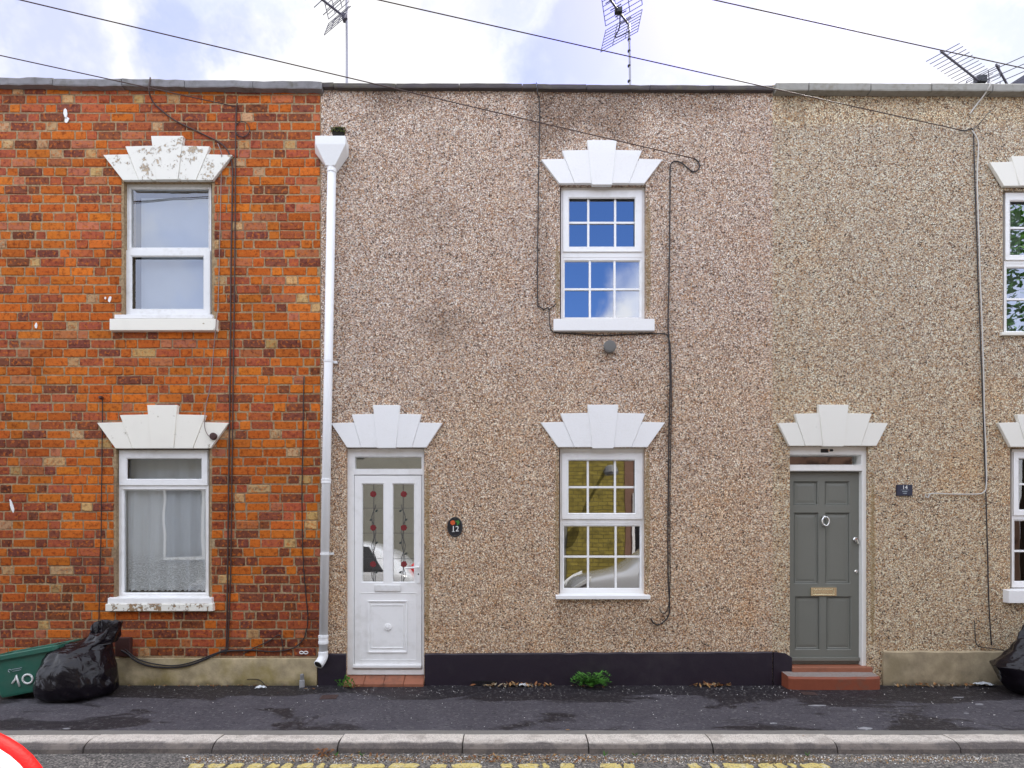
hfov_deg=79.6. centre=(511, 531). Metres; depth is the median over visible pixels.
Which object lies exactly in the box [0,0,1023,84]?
sky
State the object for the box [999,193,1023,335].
window
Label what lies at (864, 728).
dropping
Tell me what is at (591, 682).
weed plant
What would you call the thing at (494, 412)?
terraced house
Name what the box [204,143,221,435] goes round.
wall cable
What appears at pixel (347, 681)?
weed plant
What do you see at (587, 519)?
window
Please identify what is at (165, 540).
net curtain
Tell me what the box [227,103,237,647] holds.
wall cable
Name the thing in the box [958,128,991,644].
wall cable
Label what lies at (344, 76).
overhead cable
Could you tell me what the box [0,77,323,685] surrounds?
terraced house
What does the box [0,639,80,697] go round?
recycling box
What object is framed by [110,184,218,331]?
window
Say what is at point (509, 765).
road marking
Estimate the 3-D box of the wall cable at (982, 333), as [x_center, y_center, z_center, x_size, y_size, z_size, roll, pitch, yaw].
[4.462,-2.182,6.182,0.627,3.697,0.012,0,0,0]
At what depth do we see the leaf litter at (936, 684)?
6.13 m
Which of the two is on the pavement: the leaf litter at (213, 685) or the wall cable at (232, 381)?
the leaf litter at (213, 685)
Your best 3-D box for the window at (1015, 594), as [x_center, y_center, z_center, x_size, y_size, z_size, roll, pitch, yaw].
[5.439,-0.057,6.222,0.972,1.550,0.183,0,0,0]
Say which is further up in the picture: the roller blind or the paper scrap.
the roller blind
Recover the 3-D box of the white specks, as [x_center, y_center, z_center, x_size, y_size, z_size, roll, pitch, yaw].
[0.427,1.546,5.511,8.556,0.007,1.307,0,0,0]
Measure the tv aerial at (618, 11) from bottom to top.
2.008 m
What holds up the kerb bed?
on the ground
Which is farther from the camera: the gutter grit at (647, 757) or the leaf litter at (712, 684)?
the leaf litter at (712, 684)
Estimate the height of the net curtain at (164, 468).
0.361 m
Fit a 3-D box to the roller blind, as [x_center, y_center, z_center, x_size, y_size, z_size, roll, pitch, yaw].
[-3.467,-2.824,6.390,0.769,1.273,0.006,0,0,0]
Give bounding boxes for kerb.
[6,734,1023,753]
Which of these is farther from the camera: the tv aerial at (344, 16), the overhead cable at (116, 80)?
the tv aerial at (344, 16)
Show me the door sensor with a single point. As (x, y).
(825, 450)
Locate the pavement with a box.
[0,685,1023,730]
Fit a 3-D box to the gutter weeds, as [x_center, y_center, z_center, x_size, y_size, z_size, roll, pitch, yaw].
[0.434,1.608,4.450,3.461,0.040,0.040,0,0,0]
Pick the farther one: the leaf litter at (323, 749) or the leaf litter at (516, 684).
the leaf litter at (516, 684)
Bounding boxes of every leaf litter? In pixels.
[129,684,310,686]
[186,752,736,762]
[315,748,333,756]
[471,681,553,686]
[689,682,729,687]
[894,682,987,686]
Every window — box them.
[105,450,214,610]
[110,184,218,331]
[553,188,654,331]
[555,449,649,598]
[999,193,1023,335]
[1003,449,1023,602]
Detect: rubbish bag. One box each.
[33,619,122,701]
[989,624,1023,694]
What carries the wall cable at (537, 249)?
attached to the terraced house at (494, 412)
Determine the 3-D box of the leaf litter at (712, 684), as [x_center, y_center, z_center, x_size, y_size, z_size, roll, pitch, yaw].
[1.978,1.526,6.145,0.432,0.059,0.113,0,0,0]
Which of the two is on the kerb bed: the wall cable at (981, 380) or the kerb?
the kerb
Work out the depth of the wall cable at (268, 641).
6.18 m
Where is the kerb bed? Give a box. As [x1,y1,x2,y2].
[0,730,1023,752]
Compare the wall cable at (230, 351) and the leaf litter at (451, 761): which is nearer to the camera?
the leaf litter at (451, 761)
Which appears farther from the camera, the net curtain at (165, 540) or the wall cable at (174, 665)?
the net curtain at (165, 540)
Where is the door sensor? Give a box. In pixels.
[821,449,832,452]
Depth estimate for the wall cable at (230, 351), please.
6.18 m
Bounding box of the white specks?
[139,685,984,724]
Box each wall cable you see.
[98,399,102,620]
[121,649,255,668]
[125,648,227,665]
[148,77,232,653]
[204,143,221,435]
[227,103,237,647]
[236,121,249,136]
[243,634,283,653]
[256,376,307,651]
[536,82,669,338]
[650,158,699,624]
[659,336,671,613]
[925,130,986,497]
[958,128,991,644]
[969,81,990,114]
[974,620,1004,650]
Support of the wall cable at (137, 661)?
attached to the terraced house at (86, 165)
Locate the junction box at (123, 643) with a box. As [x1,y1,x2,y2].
[115,637,132,656]
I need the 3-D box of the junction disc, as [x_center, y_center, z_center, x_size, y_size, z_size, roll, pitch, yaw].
[-2.987,-0.949,6.147,0.072,0.072,0.030,0,0,0]
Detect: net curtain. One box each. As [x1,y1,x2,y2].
[126,491,205,591]
[128,459,201,478]
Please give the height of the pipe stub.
0.150 m
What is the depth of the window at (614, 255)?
6.25 m
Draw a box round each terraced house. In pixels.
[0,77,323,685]
[314,82,773,686]
[772,75,1023,689]
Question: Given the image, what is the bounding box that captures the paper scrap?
[972,682,996,685]
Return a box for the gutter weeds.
[334,751,809,755]
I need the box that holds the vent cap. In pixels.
[603,340,615,353]
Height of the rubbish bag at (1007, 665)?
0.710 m
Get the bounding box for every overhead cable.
[0,55,236,106]
[20,0,694,158]
[378,0,959,129]
[714,0,1023,68]
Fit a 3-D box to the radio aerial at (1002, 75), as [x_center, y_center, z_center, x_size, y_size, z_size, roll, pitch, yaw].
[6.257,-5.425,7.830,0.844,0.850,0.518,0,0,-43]
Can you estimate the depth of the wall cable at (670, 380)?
6.18 m
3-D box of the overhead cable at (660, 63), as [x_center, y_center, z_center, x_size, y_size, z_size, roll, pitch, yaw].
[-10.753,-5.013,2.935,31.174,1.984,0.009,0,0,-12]
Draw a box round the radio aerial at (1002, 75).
[984,56,1023,83]
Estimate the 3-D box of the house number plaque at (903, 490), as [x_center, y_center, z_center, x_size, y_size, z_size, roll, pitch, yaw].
[3.952,-0.413,6.196,0.156,0.112,0.024,0,0,0]
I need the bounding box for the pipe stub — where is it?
[299,674,304,686]
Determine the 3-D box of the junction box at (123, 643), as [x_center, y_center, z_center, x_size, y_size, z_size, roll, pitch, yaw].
[-3.897,1.160,6.175,0.150,0.190,0.050,0,0,0]
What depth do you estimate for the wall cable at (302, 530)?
6.18 m
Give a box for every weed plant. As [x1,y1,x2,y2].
[334,675,355,687]
[571,670,610,686]
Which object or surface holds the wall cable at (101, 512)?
hanging from the wall hook
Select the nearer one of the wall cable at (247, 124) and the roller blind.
the wall cable at (247, 124)
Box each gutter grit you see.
[182,754,998,763]
[182,755,997,762]
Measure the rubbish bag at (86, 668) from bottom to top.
0.688 m
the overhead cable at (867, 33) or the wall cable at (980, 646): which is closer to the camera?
the overhead cable at (867, 33)
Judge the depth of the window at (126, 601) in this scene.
6.23 m
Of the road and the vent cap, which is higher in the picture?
the vent cap
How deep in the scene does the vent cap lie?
6.11 m
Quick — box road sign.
[0,733,42,767]
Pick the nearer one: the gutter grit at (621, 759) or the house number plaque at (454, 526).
the gutter grit at (621, 759)
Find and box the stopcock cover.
[320,695,337,698]
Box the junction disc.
[209,433,216,439]
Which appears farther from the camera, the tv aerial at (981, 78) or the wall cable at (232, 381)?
the tv aerial at (981, 78)
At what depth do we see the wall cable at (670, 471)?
6.19 m
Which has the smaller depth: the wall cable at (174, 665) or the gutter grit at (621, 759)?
the gutter grit at (621, 759)
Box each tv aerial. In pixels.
[314,0,350,82]
[600,0,642,84]
[926,43,1000,83]
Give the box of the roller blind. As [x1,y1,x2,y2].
[141,198,208,308]
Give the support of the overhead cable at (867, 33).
attached to the utility pole
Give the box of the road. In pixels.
[32,753,1023,767]
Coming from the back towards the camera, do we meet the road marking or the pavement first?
the pavement
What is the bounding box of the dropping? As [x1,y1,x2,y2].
[857,727,872,729]
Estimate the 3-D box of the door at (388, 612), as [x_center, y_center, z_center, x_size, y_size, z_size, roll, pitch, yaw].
[-1.264,0.416,6.245,0.694,1.964,0.111,0,0,0]
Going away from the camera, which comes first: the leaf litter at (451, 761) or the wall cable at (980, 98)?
the leaf litter at (451, 761)
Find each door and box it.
[353,476,421,668]
[790,472,859,663]
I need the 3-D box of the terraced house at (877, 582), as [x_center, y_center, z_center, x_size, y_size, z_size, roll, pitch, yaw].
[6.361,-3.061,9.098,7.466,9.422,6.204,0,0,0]
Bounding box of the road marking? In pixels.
[188,763,830,767]
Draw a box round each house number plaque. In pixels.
[447,517,462,536]
[896,485,911,495]
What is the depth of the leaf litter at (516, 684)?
6.12 m
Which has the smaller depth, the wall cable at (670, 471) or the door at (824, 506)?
the wall cable at (670, 471)

